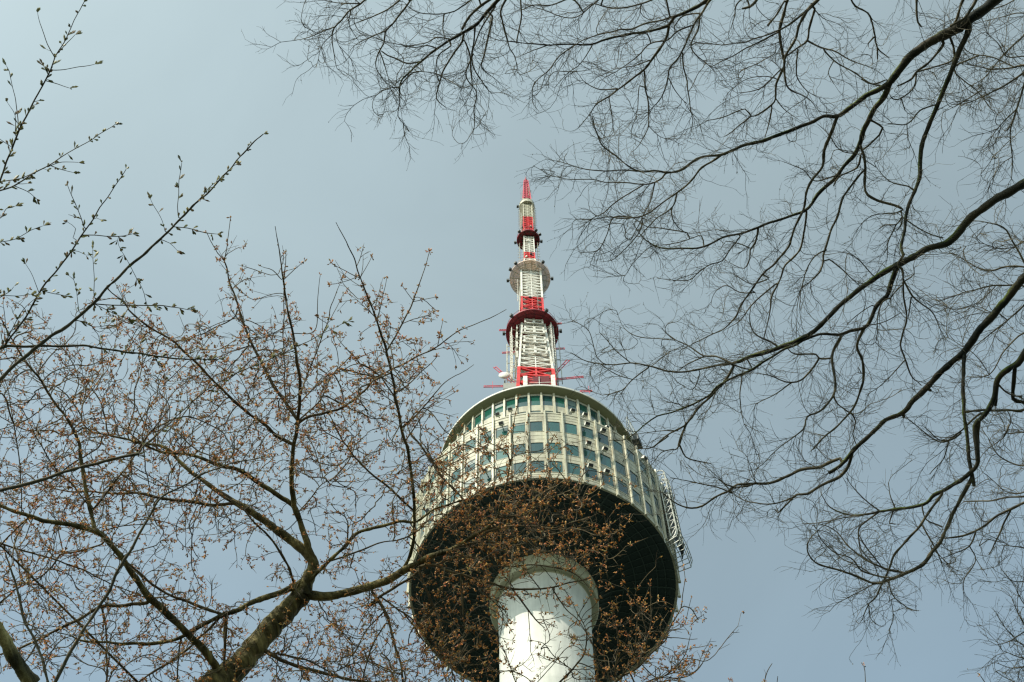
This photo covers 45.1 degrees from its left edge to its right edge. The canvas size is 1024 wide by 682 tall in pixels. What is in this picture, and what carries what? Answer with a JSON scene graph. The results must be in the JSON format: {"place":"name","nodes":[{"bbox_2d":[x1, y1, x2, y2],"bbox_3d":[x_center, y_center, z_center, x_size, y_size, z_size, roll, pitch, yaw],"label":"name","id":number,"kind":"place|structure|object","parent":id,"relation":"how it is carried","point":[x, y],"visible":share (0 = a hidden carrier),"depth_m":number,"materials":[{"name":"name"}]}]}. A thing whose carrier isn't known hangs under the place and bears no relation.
{"place":"outdoors","nodes":[
{"label":"outdoors","id":0,"kind":"place"},
{"bbox_2d":[0,0,1023,681],"label":"sky","id":1,"kind":"structure","parent":0,"point":[181,78],"materials":[{"name":"blue"}]},
{"bbox_3d":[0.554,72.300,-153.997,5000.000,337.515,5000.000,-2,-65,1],"label":"ground","id":2,"kind":"structure","parent":0,"visible":0},
{"bbox_2d":[0,440,281,681],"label":"cherry tree","id":3,"kind":"object","parent":2,"relation":"on","point":[24,672],"visible":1,"depth_m":5.29,"materials":[{"name":"brown plant"}]},
{"bbox_2d":[0,0,353,491],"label":"cherry tree","id":4,"kind":"object","parent":2,"relation":"on","point":[44,290],"visible":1,"depth_m":3.95,"materials":[{"name":"brown plant"}]},
{"bbox_2d":[0,216,647,681],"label":"cherry tree","id":5,"kind":"object","parent":2,"relation":"on","point":[240,664],"visible":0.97,"depth_m":6.98,"materials":[{"name":"brown plant"}]},
{"bbox_2d":[241,0,766,185],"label":"bare tree","id":6,"kind":"object","parent":2,"relation":"on","point":[490,9],"visible":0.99,"depth_m":12.44,"materials":[{"name":"grey plant"}]},
{"bbox_2d":[406,177,692,681],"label":"observation tower","id":7,"kind":"structure","parent":2,"relation":"on","point":[531,336],"depth_m":137.60,"materials":[{"name":"white concrete"}]},
{"bbox_2d":[451,488,459,501],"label":"window","id":8,"kind":"structure","parent":7,"relation":"in","point":[452,498],"depth_m":134.68,"materials":[{"name":"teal glass"}]},
{"bbox_2d":[451,467,460,482],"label":"window","id":9,"kind":"structure","parent":7,"relation":"in","point":[455,473],"depth_m":138.35,"materials":[{"name":"teal glass"}]},
{"bbox_2d":[466,422,471,431],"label":"window","id":10,"kind":"structure","parent":7,"relation":"in","point":[469,425],"depth_m":155.70,"materials":[{"name":"teal glass"}]},
{"bbox_2d":[464,478,474,491],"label":"window","id":11,"kind":"structure","parent":7,"relation":"in","point":[466,485],"depth_m":134.63,"materials":[{"name":"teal glass"}]},
{"bbox_2d":[465,460,474,473],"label":"window","id":12,"kind":"structure","parent":7,"relation":"in","point":[472,464],"depth_m":137.72,"materials":[{"name":"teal glass"}]},
{"bbox_2d":[466,437,475,451],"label":"window","id":13,"kind":"structure","parent":7,"relation":"in","point":[471,441],"depth_m":141.96,"materials":[{"name":"teal glass"}]},
{"bbox_2d":[475,414,480,426],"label":"window","id":14,"kind":"structure","parent":7,"relation":"in","point":[477,421],"depth_m":155.15,"materials":[{"name":"teal glass"}]},
{"bbox_2d":[480,470,490,484],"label":"window","id":15,"kind":"structure","parent":7,"relation":"in","point":[487,478],"depth_m":133.94,"materials":[{"name":"teal glass"}]},
{"bbox_2d":[480,452,490,465],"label":"window","id":16,"kind":"structure","parent":7,"relation":"in","point":[489,457],"depth_m":137.25,"materials":[{"name":"teal glass"}]},
{"bbox_2d":[480,431,490,443],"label":"window","id":17,"kind":"structure","parent":7,"relation":"in","point":[488,434],"depth_m":141.54,"materials":[{"name":"teal glass"}]},
{"bbox_2d":[484,407,491,420],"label":"window","id":18,"kind":"structure","parent":7,"relation":"in","point":[488,413],"depth_m":154.60,"materials":[{"name":"teal glass"}]},
{"bbox_2d":[495,402,502,412],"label":"window","id":19,"kind":"structure","parent":7,"relation":"in","point":[498,408],"depth_m":154.36,"materials":[{"name":"teal glass"}]},
{"bbox_2d":[496,466,507,478],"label":"window","id":20,"kind":"structure","parent":7,"relation":"in","point":[504,467],"depth_m":133.75,"materials":[{"name":"teal glass"}]},
{"bbox_2d":[496,447,507,459],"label":"window","id":21,"kind":"structure","parent":7,"relation":"in","point":[499,455],"depth_m":136.70,"materials":[{"name":"teal glass"}]},
{"bbox_2d":[496,425,507,437],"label":"window","id":22,"kind":"structure","parent":7,"relation":"in","point":[502,430],"depth_m":141.27,"materials":[{"name":"teal glass"}]},
{"bbox_2d":[506,399,514,409],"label":"window","id":23,"kind":"structure","parent":7,"relation":"in","point":[510,403],"depth_m":154.21,"materials":[{"name":"teal glass"}]},
{"bbox_2d":[513,422,524,433],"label":"window","id":24,"kind":"structure","parent":7,"relation":"in","point":[520,426],"depth_m":140.99,"materials":[{"name":"teal glass"}]},
{"bbox_2d":[513,444,525,455],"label":"window","id":25,"kind":"structure","parent":7,"relation":"in","point":[521,449],"depth_m":136.82,"materials":[{"name":"teal glass"}]},
{"bbox_2d":[513,462,526,473],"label":"window","id":26,"kind":"structure","parent":7,"relation":"in","point":[518,465],"depth_m":133.55,"materials":[{"name":"teal glass"}]},
{"bbox_2d":[518,396,527,406],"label":"window","id":27,"kind":"structure","parent":7,"relation":"in","point":[523,401],"depth_m":153.85,"materials":[{"name":"teal glass"}]},
{"bbox_2d":[530,396,539,405],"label":"window","id":28,"kind":"structure","parent":7,"relation":"in","point":[534,400],"depth_m":153.79,"materials":[{"name":"teal glass"}]},
{"bbox_2d":[530,421,542,430],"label":"window","id":29,"kind":"structure","parent":7,"relation":"in","point":[534,426],"depth_m":140.85,"materials":[{"name":"teal glass"}]},
{"bbox_2d":[531,443,543,452],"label":"window","id":30,"kind":"structure","parent":7,"relation":"in","point":[534,446],"depth_m":136.84,"materials":[{"name":"teal glass"}]},
{"bbox_2d":[531,461,544,471],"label":"window","id":31,"kind":"structure","parent":7,"relation":"in","point":[536,465],"depth_m":133.45,"materials":[{"name":"teal glass"}]},
{"bbox_2d":[542,396,552,405],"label":"window","id":32,"kind":"structure","parent":7,"relation":"in","point":[547,400],"depth_m":153.83,"materials":[{"name":"teal glass"}]},
{"bbox_2d":[547,421,559,431],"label":"window","id":33,"kind":"structure","parent":7,"relation":"in","point":[554,426],"depth_m":140.96,"materials":[{"name":"teal glass"}]},
{"bbox_2d":[548,443,561,453],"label":"window","id":34,"kind":"structure","parent":7,"relation":"in","point":[552,444],"depth_m":136.64,"materials":[{"name":"teal glass"}]},
{"bbox_2d":[549,461,562,471],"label":"window","id":35,"kind":"structure","parent":7,"relation":"in","point":[559,463],"depth_m":133.36,"materials":[{"name":"teal glass"}]},
{"bbox_2d":[555,397,564,407],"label":"window","id":36,"kind":"structure","parent":7,"relation":"in","point":[559,402],"depth_m":153.91,"materials":[{"name":"teal glass"}]},
{"bbox_2d":[565,423,576,434],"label":"window","id":37,"kind":"structure","parent":7,"relation":"in","point":[569,428],"depth_m":141.02,"materials":[{"name":"teal glass"}]},
{"bbox_2d":[567,400,576,410],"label":"window","id":38,"kind":"structure","parent":7,"relation":"in","point":[571,404],"depth_m":154.26,"materials":[{"name":"teal glass"}]},
{"bbox_2d":[566,444,578,456],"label":"window","id":39,"kind":"structure","parent":7,"relation":"in","point":[575,453],"depth_m":136.89,"materials":[{"name":"teal glass"}]},
{"bbox_2d":[567,462,580,474],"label":"window","id":40,"kind":"structure","parent":7,"relation":"in","point":[570,468],"depth_m":133.42,"materials":[{"name":"teal glass"}]},
{"bbox_2d":[579,404,586,412],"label":"window","id":41,"kind":"structure","parent":7,"relation":"in","point":[582,408],"depth_m":154.66,"materials":[{"name":"teal glass"}]},
{"bbox_2d":[581,426,593,439],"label":"window","id":42,"kind":"structure","parent":7,"relation":"in","point":[586,432],"depth_m":141.28,"materials":[{"name":"teal glass"}]},
{"bbox_2d":[583,448,595,461],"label":"window","id":43,"kind":"structure","parent":7,"relation":"in","point":[586,451],"depth_m":137.09,"materials":[{"name":"teal glass"}]},
{"bbox_2d":[585,466,597,479],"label":"window","id":44,"kind":"structure","parent":7,"relation":"in","point":[589,473],"depth_m":133.68,"materials":[{"name":"teal glass"}]},
{"bbox_2d":[590,409,597,421],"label":"window","id":45,"kind":"structure","parent":7,"relation":"in","point":[593,414],"depth_m":154.81,"materials":[{"name":"teal glass"}]},
{"bbox_2d":[600,416,605,425],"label":"window","id":46,"kind":"structure","parent":7,"relation":"in","point":[603,420],"depth_m":155.49,"materials":[{"name":"teal glass"}]},
{"bbox_2d":[598,432,608,445],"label":"window","id":47,"kind":"structure","parent":7,"relation":"in","point":[602,438],"depth_m":141.63,"materials":[{"name":"teal glass"}]},
{"bbox_2d":[600,454,611,467],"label":"window","id":48,"kind":"structure","parent":7,"relation":"in","point":[605,460],"depth_m":137.46,"materials":[{"name":"teal glass"}]},
{"bbox_2d":[602,472,613,486],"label":"window","id":49,"kind":"structure","parent":7,"relation":"in","point":[606,479],"depth_m":133.96,"materials":[{"name":"teal glass"}]},
{"bbox_2d":[613,441,622,453],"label":"window","id":50,"kind":"structure","parent":7,"relation":"in","point":[617,446],"depth_m":142.03,"materials":[{"name":"teal glass"}]},
{"bbox_2d":[615,461,625,475],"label":"window","id":51,"kind":"structure","parent":7,"relation":"in","point":[618,466],"depth_m":137.93,"materials":[{"name":"teal glass"}]},
{"bbox_2d":[618,480,628,495],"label":"window","id":52,"kind":"structure","parent":7,"relation":"in","point":[620,484],"depth_m":134.47,"materials":[{"name":"teal glass"}]},
{"bbox_2d":[627,449,635,463],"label":"window","id":53,"kind":"structure","parent":7,"relation":"in","point":[632,458],"depth_m":142.65,"materials":[{"name":"teal glass"}]},
{"bbox_2d":[630,471,638,485],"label":"window","id":54,"kind":"structure","parent":7,"relation":"in","point":[633,476],"depth_m":138.47,"materials":[{"name":"teal glass"}]},
{"bbox_2d":[632,489,641,504],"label":"window","id":55,"kind":"structure","parent":7,"relation":"in","point":[635,497],"depth_m":135.09,"materials":[{"name":"teal glass"}]},
{"bbox_2d":[639,460,646,474],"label":"window","id":56,"kind":"structure","parent":7,"relation":"in","point":[642,467],"depth_m":143.19,"materials":[{"name":"teal glass"}]},
{"bbox_2d":[643,482,649,496],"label":"window","id":57,"kind":"structure","parent":7,"relation":"in","point":[645,487],"depth_m":139.04,"materials":[{"name":"teal glass"}]},
{"bbox_2d":[645,500,652,515],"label":"window","id":58,"kind":"structure","parent":7,"relation":"in","point":[648,506],"depth_m":135.82,"materials":[{"name":"teal glass"}]},
{"bbox_2d":[654,496,658,508],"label":"window","id":59,"kind":"structure","parent":7,"relation":"in","point":[655,499],"depth_m":139.89,"materials":[{"name":"teal glass"}]},
{"bbox_2d":[656,513,661,527],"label":"window","id":60,"kind":"structure","parent":7,"relation":"in","point":[658,518],"depth_m":136.52,"materials":[{"name":"teal glass"}]},
{"bbox_2d":[475,550,984,681],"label":"cherry tree","id":61,"kind":"object","parent":2,"relation":"on","point":[631,653],"visible":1,"depth_m":6.64,"materials":[{"name":"brown plant"}]},
{"bbox_2d":[514,0,1023,665],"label":"bare tree","id":62,"kind":"object","parent":2,"relation":"on","point":[954,28],"visible":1,"depth_m":11.39,"materials":[{"name":"grey plant"}]},
{"bbox_2d":[653,0,963,166],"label":"bare tree","id":63,"kind":"object","parent":2,"relation":"on","point":[782,70],"visible":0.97,"depth_m":12.20,"materials":[{"name":"brown plant"}]},
{"bbox_2d":[886,0,1023,536],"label":"bare tree","id":64,"kind":"object","parent":2,"relation":"on","point":[1010,236],"visible":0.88,"depth_m":13.54,"materials":[{"name":"grey plant"}]},
{"bbox_2d":[948,510,1023,681],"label":"bare tree","id":65,"kind":"object","parent":2,"relation":"on","point":[1010,633],"visible":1,"depth_m":10.77,"materials":[{"name":"brown plant"}]}
]}

